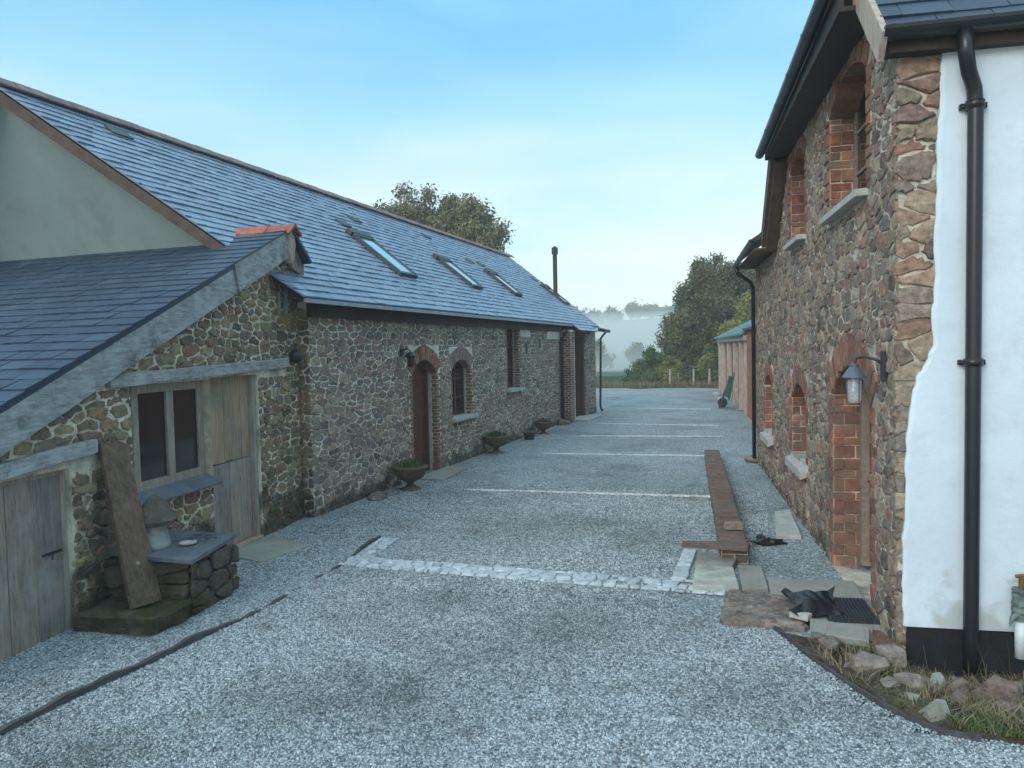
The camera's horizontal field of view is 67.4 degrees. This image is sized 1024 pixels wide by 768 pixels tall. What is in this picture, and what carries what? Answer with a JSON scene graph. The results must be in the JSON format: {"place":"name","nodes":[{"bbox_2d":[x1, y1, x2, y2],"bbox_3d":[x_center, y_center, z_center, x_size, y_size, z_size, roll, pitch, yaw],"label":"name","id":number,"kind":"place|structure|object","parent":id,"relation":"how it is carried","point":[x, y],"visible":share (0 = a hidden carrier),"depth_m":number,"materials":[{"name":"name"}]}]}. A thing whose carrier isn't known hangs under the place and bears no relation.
{"place":"outdoors","nodes":[
{"label":"outdoors","id":0,"kind":"place"},
{"bbox_2d":[0,0,813,320],"label":"sky","id":1,"kind":"structure","parent":0,"point":[622,137],"materials":[{"name":"blue"}]},
{"bbox_2d":[0,388,1023,767],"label":"gravel yard","id":2,"kind":"structure","parent":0,"point":[548,458],"depth_m":7.77,"materials":[{"name":"gravel"}]},
{"bbox_2d":[0,224,311,661],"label":"stone workshop","id":3,"kind":"structure","parent":2,"relation":"on","point":[175,370],"depth_m":8.91,"materials":[{"name":"grey stone"}]},
{"bbox_2d":[0,469,71,661],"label":"door","id":4,"kind":"structure","parent":3,"relation":"in","point":[35,596],"depth_m":6.94,"materials":[{"name":"grey wood"}]},
{"bbox_2d":[130,380,222,505],"bbox_3d":[-3.926,0.633,8.836,0.280,1.302,1.650,-1,3,11],"label":"window","id":5,"kind":"structure","parent":3,"relation":"in","point":[168,435],"depth_m":8.93,"materials":[{"name":"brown wood"}]},
{"bbox_2d":[209,375,249,464],"bbox_3d":[-3.787,0.463,10.182,0.045,1.130,1.060,-1,3,11],"label":"upper door","id":6,"kind":"structure","parent":3,"relation":"in","point":[228,395],"depth_m":10.21,"materials":[{"name":"beige wood"}]},
{"bbox_2d":[213,456,252,544],"bbox_3d":[-3.763,1.597,10.233,0.045,1.120,1.060,-1,3,11],"label":"lower door","id":7,"kind":"structure","parent":3,"relation":"in","point":[232,497],"depth_m":10.31,"materials":[{"name":"grey wood"}]},
{"bbox_2d":[289,349,303,362],"bbox_3d":[-3.302,-0.422,11.717,0.224,0.213,0.223,0,3,18],"label":"wall light","id":8,"kind":"object","parent":3,"relation":"attached to","point":[296,356],"visible":1,"depth_m":11.64,"materials":[{"name":"metal"}]},
{"bbox_2d":[72,530,239,636],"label":"stone plinth","id":9,"kind":"structure","parent":2,"relation":"on","point":[197,577],"depth_m":7.58,"materials":[{"name":"stone"}]},
{"bbox_2d":[98,439,161,609],"bbox_3d":[-3.778,1.353,7.574,0.741,1.584,0.327,1,3,41],"label":"leaning plank","id":10,"kind":"object","parent":9,"relation":"on","point":[140,579],"visible":0.94,"depth_m":7.54,"materials":[{"name":"wood"}]},
{"bbox_2d":[141,494,177,550],"bbox_3d":[-3.672,1.407,7.907,0.429,0.555,0.418,0,3,18],"label":"capped stone","id":11,"kind":"object","parent":9,"relation":"on","point":[159,515],"visible":0.76,"depth_m":7.80,"materials":[{"name":"stone"}]},
{"bbox_2d":[179,540,196,545],"bbox_3d":[-3.367,1.654,7.976,0.179,0.030,0.179,0,3,18],"label":"shallow dish","id":12,"kind":"object","parent":9,"relation":"on","point":[187,542],"visible":1,"depth_m":7.96,"materials":[{"name":"ceramic"}]},
{"bbox_2d":[172,532,220,541],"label":"twigs","id":13,"kind":"object","parent":9,"relation":"on","point":[205,537],"visible":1,"depth_m":8.18,"materials":[{"name":"wood"}]},
{"bbox_2d":[0,535,380,734],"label":"edging strip","id":14,"kind":"object","parent":2,"relation":"on","point":[64,698],"visible":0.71,"depth_m":6.26,"materials":[{"name":"metal"}]},
{"bbox_2d":[238,536,309,562],"bbox_3d":[-3.193,2.197,10.142,0.879,0.065,1.195,0,3,18],"label":"doorstep slab","id":15,"kind":"structure","parent":2,"relation":"on","point":[267,548],"depth_m":10.10,"materials":[{"name":"stone"}]},
{"bbox_2d":[0,77,609,517],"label":"barn","id":16,"kind":"structure","parent":2,"relation":"on","point":[498,341],"depth_m":13.96,"materials":[{"name":"stone"}]},
{"bbox_2d":[400,348,416,366],"bbox_3d":[-1.993,-0.518,14.824,0.326,0.374,0.228,0,3,18],"label":"wall lantern","id":17,"kind":"object","parent":16,"relation":"attached to","point":[410,355],"depth_m":14.76,"materials":[{"name":"black metal"}]},
{"bbox_2d":[412,363,429,469],"bbox_3d":[-2.037,0.705,16.055,0.141,2.420,1.186,0,3,18],"label":"door","id":18,"kind":"structure","parent":16,"relation":"in","point":[419,376],"depth_m":16.36,"materials":[{"name":"brown wood"}]},
{"bbox_2d":[451,361,478,421],"bbox_3d":[-1.243,0.128,17.916,0.440,1.389,1.410,0,3,18],"label":"window","id":19,"kind":"structure","parent":16,"relation":"in","point":[457,370],"depth_m":18.15,"materials":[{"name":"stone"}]},
{"bbox_2d":[506,329,524,392],"bbox_3d":[-0.045,-0.697,21.537,0.440,1.799,1.310,0,3,18],"label":"window","id":20,"kind":"structure","parent":16,"relation":"in","point":[510,389],"depth_m":21.83,"materials":[{"name":"grey wood"}]},
{"bbox_2d":[367,491,386,500],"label":"rock","id":21,"kind":"object","parent":2,"relation":"on","point":[376,495],"visible":0.7,"depth_m":13.33,"materials":[{"name":"stone"}]},
{"bbox_2d":[356,537,398,557],"bbox_3d":[-1.785,2.159,10.191,0.268,0.030,0.996,-1,3,10],"label":"stone line","id":22,"kind":"object","parent":2,"relation":"on","point":[369,551],"visible":1,"depth_m":10.17,"materials":[{"name":"stone"}]},
{"bbox_2d":[383,489,399,495],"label":"rock","id":23,"kind":"object","parent":2,"relation":"on","point":[389,492],"visible":0.66,"depth_m":13.79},
{"bbox_2d":[392,458,427,490],"bbox_3d":[-1.899,1.696,14.328,0.680,0.591,0.680,0,3,18],"label":"urn planter","id":24,"kind":"object","parent":2,"relation":"on","point":[411,472],"visible":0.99,"depth_m":14.16,"materials":[{"name":"stone"}]},
{"bbox_2d":[419,466,466,480],"bbox_3d":[-1.393,1.885,16.121,0.629,0.070,1.698,0,3,18],"label":"doorstep slab","id":25,"kind":"structure","parent":2,"relation":"on","point":[444,473],"depth_m":15.95,"materials":[{"name":"grey concrete"}]},
{"bbox_2d":[483,430,508,453],"bbox_3d":[-0.396,1.452,19.144,0.666,0.580,0.666,0,3,18],"label":"urn planter","id":26,"kind":"object","parent":2,"relation":"on","point":[495,440],"visible":1,"depth_m":18.98,"materials":[{"name":"stone"}]},
{"bbox_2d":[0,480,1023,767],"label":"gravel chips","id":27,"kind":"object","parent":2,"relation":"on","point":[278,752],"visible":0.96,"depth_m":6.25,"materials":[{"name":"gravel"}]},
{"bbox_2d":[522,431,535,439],"bbox_3d":[0.489,1.472,21.805,0.380,0.260,0.374,0,3,18],"label":"plant pot","id":28,"kind":"object","parent":2,"relation":"on","point":[529,435],"visible":0.96,"depth_m":21.68,"materials":[{"name":"stone"}]},
{"bbox_2d":[339,556,725,594],"bbox_3d":[0.096,2.180,8.848,4.587,0.030,0.424,0,3,18],"label":"stone line","id":29,"kind":"object","parent":2,"relation":"on","point":[479,570],"visible":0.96,"depth_m":8.81,"materials":[{"name":"stone"}]},
{"bbox_2d":[533,418,552,433],"bbox_3d":[0.943,1.276,23.174,0.585,0.509,0.585,0,3,18],"label":"urn planter","id":30,"kind":"object","parent":2,"relation":"on","point":[543,424],"visible":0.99,"depth_m":23.02,"materials":[{"name":"stone"}]},
{"bbox_2d":[557,419,570,424],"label":"rock","id":31,"kind":"object","parent":2,"relation":"on","point":[563,422],"visible":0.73,"depth_m":25.83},
{"bbox_2d":[467,489,709,497],"bbox_3d":[1.310,1.938,13.691,4.454,0.024,0.142,-1,3,15],"label":"stone line","id":32,"kind":"object","parent":2,"relation":"on","point":[648,494],"visible":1,"depth_m":13.57,"materials":[{"name":"stone"}]},
{"bbox_2d":[576,414,601,420],"bbox_3d":[2.690,1.249,28.131,0.750,0.080,2.300,0,3,18],"label":"doorstep slab","id":33,"kind":"structure","parent":2,"relation":"on","point":[589,417],"depth_m":27.97,"materials":[{"name":"stone"}]},
{"bbox_2d":[544,453,704,455],"bbox_3d":[2.642,1.692,18.479,4.110,0.024,0.143,-1,3,14],"label":"stone line","id":34,"kind":"object","parent":2,"relation":"on","point":[624,454],"visible":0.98,"depth_m":18.40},
{"bbox_2d":[580,435,722,436],"bbox_3d":[3.961,1.498,22.145,4.075,0.024,0.145,-1,3,13],"label":"stone line","id":35,"kind":"object","parent":2,"relation":"on","point":[652,436],"visible":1,"depth_m":22.10,"materials":[{"name":"stone"}]},
{"bbox_2d":[617,407,692,408],"bbox_3d":[5.998,1.010,31.959,4.434,0.024,0.171,0,3,25],"label":"stone line","id":36,"kind":"object","parent":2,"relation":"on","point":[665,408],"visible":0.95,"depth_m":31.73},
{"bbox_2d":[601,423,718,425],"bbox_3d":[4.741,1.333,25.413,4.066,0.024,0.141,0,3,23],"label":"stone line","id":37,"kind":"object","parent":2,"relation":"on","point":[659,424],"visible":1,"depth_m":25.33,"materials":[{"name":"stone"}]},
{"bbox_2d":[672,572,689,579],"bbox_3d":[1.897,2.156,8.636,0.179,0.031,0.220,0,3,18],"label":"sett","id":38,"kind":"object","parent":2,"relation":"on","point":[678,575],"visible":1,"depth_m":8.60,"materials":[{"name":"stone"}]},
{"bbox_2d":[673,565,690,572],"bbox_3d":[1.970,2.140,8.880,0.183,0.037,0.228,0,3,18],"label":"sett","id":39,"kind":"object","parent":2,"relation":"on","point":[682,569],"visible":1,"depth_m":8.85,"materials":[{"name":"stone"}]},
{"bbox_2d":[676,560,693,566],"bbox_3d":[2.056,2.130,9.123,0.178,0.032,0.223,0,3,18],"label":"sett","id":40,"kind":"object","parent":2,"relation":"on","point":[686,562],"visible":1,"depth_m":9.10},
{"bbox_2d":[679,554,694,560],"bbox_3d":[2.139,2.116,9.370,0.176,0.034,0.228,0,3,18],"label":"sett","id":41,"kind":"object","parent":2,"relation":"on","point":[687,557],"visible":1,"depth_m":9.34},
{"bbox_2d":[681,549,696,554],"bbox_3d":[2.217,2.105,9.616,0.180,0.031,0.226,0,3,18],"label":"sett","id":42,"kind":"object","parent":2,"relation":"on","point":[690,551],"visible":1,"depth_m":9.61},
{"bbox_2d":[682,449,749,563],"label":"brick wall","id":43,"kind":"structure","parent":2,"relation":"on","point":[730,544],"depth_m":10.74,"materials":[{"name":"brick"}]},
{"bbox_2d":[724,521,742,529],"bbox_3d":[2.844,1.818,9.859,0.220,0.085,0.120,-1,3,1],"label":"loose brick","id":44,"kind":"object","parent":43,"relation":"on","point":[733,525],"visible":1,"depth_m":9.80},
{"bbox_2d":[693,565,738,591],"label":"concrete slab","id":45,"kind":"structure","parent":2,"relation":"on","point":[718,578],"depth_m":8.35,"materials":[{"name":"concrete"}]},
{"bbox_2d":[696,552,736,568],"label":"concrete slab","id":46,"kind":"structure","parent":2,"relation":"on","point":[710,559],"depth_m":9.07,"materials":[{"name":"concrete"}]},
{"bbox_2d":[717,372,734,407],"bbox_3d":[8.798,0.241,31.544,0.702,1.466,0.740,0,3,18],"label":"garden cart","id":47,"kind":"object","parent":2,"relation":"on","point":[722,402],"visible":1,"depth_m":31.28,"materials":[{"name":"green plastic"}]},
{"bbox_2d":[714,317,755,414],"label":"open fronted shed","id":48,"kind":"structure","parent":2,"relation":"on","point":[732,354],"depth_m":33.21,"materials":[{"name":"wood"}]},
{"bbox_2d":[744,455,757,462],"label":"rock","id":49,"kind":"object","parent":2,"relation":"on","point":[748,459],"visible":0.88,"depth_m":16.85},
{"bbox_2d":[738,565,767,591],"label":"concrete slab","id":50,"kind":"structure","parent":2,"relation":"on","point":[752,578],"depth_m":8.39,"materials":[{"name":"concrete"}]},
{"bbox_2d":[720,589,808,632],"bbox_3d":[2.465,2.195,7.486,0.812,0.113,1.010,0,3,18],"label":"stone slab","id":51,"kind":"object","parent":2,"relation":"on","point":[743,608],"visible":0.74,"depth_m":7.30,"materials":[{"name":"stone"}]},
{"bbox_2d":[789,611,811,621],"bbox_3d":[2.659,2.131,7.078,0.090,0.060,0.180,-4,4,-43],"label":"white brick","id":52,"kind":"object","parent":51,"relation":"on","point":[805,616],"visible":0.8,"depth_m":7.03,"materials":[{"name":"stone"}]},
{"bbox_2d":[750,534,787,546],"bbox_3d":[3.334,2.043,9.961,0.427,0.140,0.383,1,3,35],"label":"plastic scrap","id":53,"kind":"object","parent":2,"relation":"on","point":[762,540],"visible":1,"depth_m":9.90,"materials":[{"name":"plastic"}]},
{"bbox_2d":[775,509,801,538],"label":"paving slab","id":54,"kind":"structure","parent":2,"relation":"on","point":[786,526],"depth_m":10.67,"materials":[{"name":"stone"}]},
{"bbox_2d":[768,578,864,599],"bbox_3d":[3.132,2.149,7.960,0.899,0.095,0.649,0,3,18],"label":"doorstep slab","id":55,"kind":"structure","parent":2,"relation":"on","point":[845,589],"depth_m":7.97,"materials":[{"name":"stone"}]},
{"bbox_2d":[809,602,886,640],"bbox_3d":[3.103,2.336,7.110,0.660,0.360,1.000,0,3,18],"label":"landing","id":56,"kind":"object","parent":2,"relation":"on","point":[870,626],"visible":0.07,"depth_m":6.89,"materials":[{"name":"grey concrete"}]},
{"bbox_2d":[825,597,880,624],"bbox_3d":[3.162,2.131,7.252,0.440,0.038,0.640,-1,3,12],"label":"door mat","id":57,"kind":"object","parent":56,"relation":"on","point":[855,609],"depth_m":7.11,"materials":[{"name":"rubber"}]},
{"bbox_2d":[781,585,845,616],"bbox_3d":[2.869,2.041,7.314,0.570,0.168,0.690,0,3,18],"label":"black sack","id":58,"kind":"object","parent":57,"relation":"on","point":[819,603],"visible":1,"depth_m":7.19,"materials":[{"name":"plastic"}]},
{"bbox_2d":[773,626,980,742],"bbox_3d":[2.599,2.296,5.960,0.258,0.125,2.166,-2,3,-17],"label":"edging strip","id":59,"kind":"object","parent":2,"relation":"on","point":[905,716],"visible":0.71,"depth_m":5.45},
{"bbox_2d":[731,0,1023,680],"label":"lodge house","id":60,"kind":"structure","parent":2,"relation":"on","point":[891,146],"depth_m":6.26,"materials":[{"name":"brown stone"}]},
{"bbox_2d":[760,431,772,446],"bbox_3d":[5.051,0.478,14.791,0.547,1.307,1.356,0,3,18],"label":"window sill","id":61,"kind":"structure","parent":60,"relation":"in","point":[765,437],"depth_m":14.59,"materials":[{"name":"grey stone"}]},
{"bbox_2d":[783,234,805,250],"bbox_3d":[4.211,-2.062,11.168,0.340,0.089,1.360,-1,3,12],"label":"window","id":62,"kind":"structure","parent":60,"relation":"in","point":[795,241],"depth_m":10.94,"materials":[{"name":"stone"}]},
{"bbox_2d":[785,451,807,479],"bbox_3d":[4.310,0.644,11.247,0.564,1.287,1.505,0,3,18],"label":"window sill","id":63,"kind":"structure","parent":60,"relation":"in","point":[793,464],"depth_m":11.09,"materials":[{"name":"grey stone"}]},
{"bbox_2d":[819,83,867,225],"bbox_3d":[3.587,-2.531,7.997,0.430,1.460,1.810,-1,3,12],"label":"window","id":64,"kind":"structure","parent":60,"relation":"in","point":[860,191],"depth_m":8.50,"materials":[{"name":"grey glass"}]},
{"bbox_2d":[842,351,885,401],"bbox_3d":[3.087,-0.060,6.730,0.359,0.460,0.195,0,3,30],"label":"wall lantern","id":65,"kind":"object","parent":60,"relation":"attached to","point":[854,371],"depth_m":6.70,"materials":[{"name":"metal"}]},
{"bbox_2d":[860,382,871,565],"bbox_3d":[3.875,0.955,7.936,0.140,2.310,1.730,-1,3,12],"label":"door","id":66,"kind":"structure","parent":60,"relation":"in","point":[865,427],"depth_m":8.69,"materials":[{"name":"brown wood"}]},
{"bbox_2d":[1009,574,1023,659],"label":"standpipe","id":67,"kind":"object","parent":60,"relation":"attached to","point":[1017,609],"visible":1,"depth_m":6.03,"materials":[{"name":"white metal"}]},
{"bbox_2d":[595,318,718,388],"bbox_3d":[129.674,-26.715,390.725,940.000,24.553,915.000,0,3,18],"label":"ground","id":68,"kind":"structure","parent":0,"point":[620,337],"depth_m":298.78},
{"bbox_2d":[372,181,515,252],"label":"broadleaf tree","id":69,"kind":"object","parent":68,"relation":"on","point":[471,221],"visible":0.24,"depth_m":48.03,"materials":[{"name":"green plant"}]},
{"bbox_2d":[575,306,587,314],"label":"skyline tree","id":70,"kind":"object","parent":68,"relation":"on","point":[583,311],"visible":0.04,"depth_m":414.24,"materials":[{"name":"grey plant"}]},
{"bbox_2d":[585,308,608,323],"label":"skyline tree","id":71,"kind":"object","parent":68,"relation":"on","point":[594,316],"visible":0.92,"depth_m":399.27,"materials":[{"name":"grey plant"}]},
{"bbox_2d":[595,339,615,370],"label":"valley tree","id":72,"kind":"object","parent":68,"relation":"on","point":[606,358],"visible":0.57,"depth_m":155.37,"materials":[{"name":"grey plant"}]},
{"bbox_2d":[600,305,623,322],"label":"skyline tree","id":73,"kind":"object","parent":68,"relation":"on","point":[614,315],"visible":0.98,"depth_m":403.04,"materials":[{"name":"grey plant"}]},
{"bbox_2d":[624,342,645,362],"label":"valley tree","id":74,"kind":"object","parent":68,"relation":"on","point":[634,353],"visible":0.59,"depth_m":163.12,"materials":[{"name":"grey plant"}]},
{"bbox_2d":[622,297,647,319],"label":"skyline tree","id":75,"kind":"object","parent":68,"relation":"on","point":[633,309],"visible":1,"depth_m":412.95,"materials":[{"name":"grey plant"}]},
{"bbox_2d":[619,344,664,383],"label":"conifer bush","id":76,"kind":"object","parent":68,"relation":"on","point":[644,369],"visible":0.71,"depth_m":50.92,"materials":[{"name":"green plant"}]},
{"bbox_2d":[641,301,661,318],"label":"skyline tree","id":77,"kind":"object","parent":68,"relation":"on","point":[650,311],"visible":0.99,"depth_m":411.24,"materials":[{"name":"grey plant"}]},
{"bbox_2d":[645,344,680,382],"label":"bush","id":78,"kind":"object","parent":68,"relation":"on","point":[670,352],"visible":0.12,"depth_m":51.47,"materials":[{"name":"green plant"}]},
{"bbox_2d":[657,305,674,318],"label":"skyline tree","id":79,"kind":"object","parent":68,"relation":"on","point":[666,309],"visible":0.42,"depth_m":401.85,"materials":[{"name":"grey plant"}]},
{"bbox_2d":[655,355,685,383],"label":"bush","id":80,"kind":"object","parent":68,"relation":"on","point":[662,372],"visible":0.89,"depth_m":50.06,"materials":[{"name":"green plant"}]},
{"bbox_2d":[677,363,701,383],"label":"bush","id":81,"kind":"object","parent":68,"relation":"on","point":[686,370],"visible":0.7,"depth_m":49.59,"materials":[{"name":"green plant"}]},
{"bbox_2d":[653,252,756,367],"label":"tree","id":82,"kind":"object","parent":68,"relation":"on","point":[707,297],"visible":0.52,"depth_m":54.84,"materials":[{"name":"green plant"}]},
{"bbox_2d":[696,353,718,382],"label":"bush","id":83,"kind":"object","parent":68,"relation":"on","point":[703,362],"visible":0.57,"depth_m":49.23,"materials":[{"name":"green plant"}]},
{"bbox_2d":[700,342,718,376],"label":"bush","id":84,"kind":"object","parent":68,"relation":"on","point":[710,349],"visible":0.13,"depth_m":49.10,"materials":[{"name":"green plant"}]},
{"bbox_2d":[708,369,710,386],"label":"fence post","id":85,"kind":"object","parent":68,"relation":"on","point":[709,377],"visible":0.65,"depth_m":46.81,"materials":[{"name":"grey wood"}]},
{"bbox_2d":[714,289,756,344],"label":"willow tree","id":86,"kind":"object","parent":68,"relation":"on","point":[744,310],"visible":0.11,"depth_m":50.22,"materials":[{"name":"green plant"}]},
{"bbox_2d":[596,380,718,388],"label":"field edge grass","id":87,"kind":"structure","parent":0,"point":[646,385],"depth_m":47.71,"materials":[{"name":"plant"}]},
{"bbox_2d":[742,321,756,424],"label":"brick shed","id":88,"kind":"structure","parent":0,"point":[749,380],"depth_m":26.66,"materials":[{"name":"brick"}]},
{"bbox_2d":[787,633,1023,744],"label":"soil bank","id":89,"kind":"structure","parent":0,"point":[804,642],"depth_m":5.61,"materials":[{"name":"plant"}]},
{"bbox_2d":[811,631,824,643],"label":"rock","id":90,"kind":"object","parent":89,"relation":"on","point":[816,636],"visible":0.69,"depth_m":6.58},
{"bbox_2d":[818,635,842,654],"bbox_3d":[2.677,2.192,6.466,0.166,0.130,0.183,1,3,40],"label":"rock","id":91,"kind":"object","parent":89,"relation":"on","point":[832,640],"visible":0.82,"depth_m":6.42,"materials":[{"name":"stone"}]},
{"bbox_2d":[846,653,855,661],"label":"rock","id":92,"kind":"object","parent":89,"relation":"on","point":[849,656],"visible":0.37,"depth_m":6.16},
{"bbox_2d":[810,618,904,651],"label":"stone slab","id":93,"kind":"structure","parent":89,"relation":"on","point":[856,634],"depth_m":6.59,"materials":[{"name":"stone"}]},
{"bbox_2d":[849,651,889,675],"bbox_3d":[2.787,2.202,5.988,0.225,0.169,0.337,-3,3,-37],"label":"rock","id":94,"kind":"object","parent":89,"relation":"on","point":[870,662],"visible":0.77,"depth_m":5.92,"materials":[{"name":"stone"}]},
{"bbox_2d":[880,676,900,686],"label":"rock","id":95,"kind":"object","parent":89,"relation":"on","point":[886,681],"visible":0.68,"depth_m":5.68,"materials":[{"name":"stone"}]},
{"bbox_2d":[875,644,906,670],"bbox_3d":[3.066,2.221,6.196,0.232,0.221,0.173,-2,3,-10],"label":"rock","id":96,"kind":"object","parent":89,"relation":"on","point":[887,651],"visible":0.75,"depth_m":6.16,"materials":[{"name":"stone"}]},
{"bbox_2d":[893,672,926,690],"bbox_3d":[3.008,2.264,5.805,0.223,0.131,0.150,0,3,18],"label":"rock","id":97,"kind":"object","parent":89,"relation":"on","point":[917,680],"visible":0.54,"depth_m":5.79,"materials":[{"name":"stone"}]},
{"bbox_2d":[903,692,920,699],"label":"rock","id":98,"kind":"object","parent":89,"relation":"on","point":[914,695],"visible":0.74,"depth_m":5.50,"materials":[{"name":"grey stone"}]},
{"bbox_2d":[810,604,1023,685],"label":"tall stalks","id":99,"kind":"object","parent":89,"relation":"on","point":[904,651],"visible":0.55,"depth_m":6.21,"materials":[{"name":"brown plant"}]},
{"bbox_2d":[920,675,929,687],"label":"rock","id":100,"kind":"object","parent":89,"relation":"on","point":[925,678],"visible":0.12,"depth_m":5.94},
{"bbox_2d":[918,699,950,721],"bbox_3d":[2.890,2.238,5.259,0.182,0.150,0.133,-2,3,-22],"label":"rock","id":101,"kind":"object","parent":89,"relation":"on","point":[932,709],"visible":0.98,"depth_m":5.21,"materials":[{"name":"grey stone"}]},
{"bbox_2d":[929,672,945,691],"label":"rock","id":102,"kind":"object","parent":89,"relation":"on","point":[935,678],"visible":0.59,"depth_m":5.87,"materials":[{"name":"grey stone"}]},
{"bbox_2d":[945,677,968,695],"bbox_3d":[3.391,2.320,5.833,0.159,0.166,0.128,-1,3,-3],"label":"rock","id":103,"kind":"object","parent":89,"relation":"on","point":[957,683],"visible":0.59,"depth_m":5.80,"materials":[{"name":"stone"}]},
{"bbox_2d":[948,689,968,704],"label":"rock","id":104,"kind":"object","parent":89,"relation":"on","point":[960,692],"visible":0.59,"depth_m":5.58,"materials":[{"name":"stone"}]},
{"bbox_2d":[951,676,974,689],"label":"rock","id":105,"kind":"object","parent":89,"relation":"on","point":[954,677],"visible":0.12,"depth_m":6.00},
{"bbox_2d":[945,709,1023,738],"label":"green grass","id":106,"kind":"structure","parent":89,"relation":"on","point":[972,723],"depth_m":5.09,"materials":[{"name":"plant"}]},
{"bbox_2d":[972,675,1023,708],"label":"rock","id":107,"kind":"object","parent":89,"relation":"on","point":[1002,688],"visible":0.61,"depth_m":5.56,"materials":[{"name":"stone"}]},
{"bbox_2d":[992,699,1021,714],"bbox_3d":[3.467,2.285,5.383,0.167,0.111,0.131,-1,3,1],"label":"rock","id":108,"kind":"object","parent":89,"relation":"on","point":[1007,703],"visible":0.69,"depth_m":5.36,"materials":[{"name":"stone"}]},
{"bbox_2d":[1013,681,1022,692],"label":"rock","id":109,"kind":"object","parent":89,"relation":"on","point":[1020,683],"visible":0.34,"depth_m":5.83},
{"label":"fence post","id":110,"kind":"object","parent":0,"visible":0},
{"bbox_2d":[680,370,716,381],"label":"fence wire","id":111,"kind":"object","parent":110,"relation":"attached to","point":[701,375],"visible":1,"depth_m":46.85,"materials":[{"name":"metal"}]}
]}

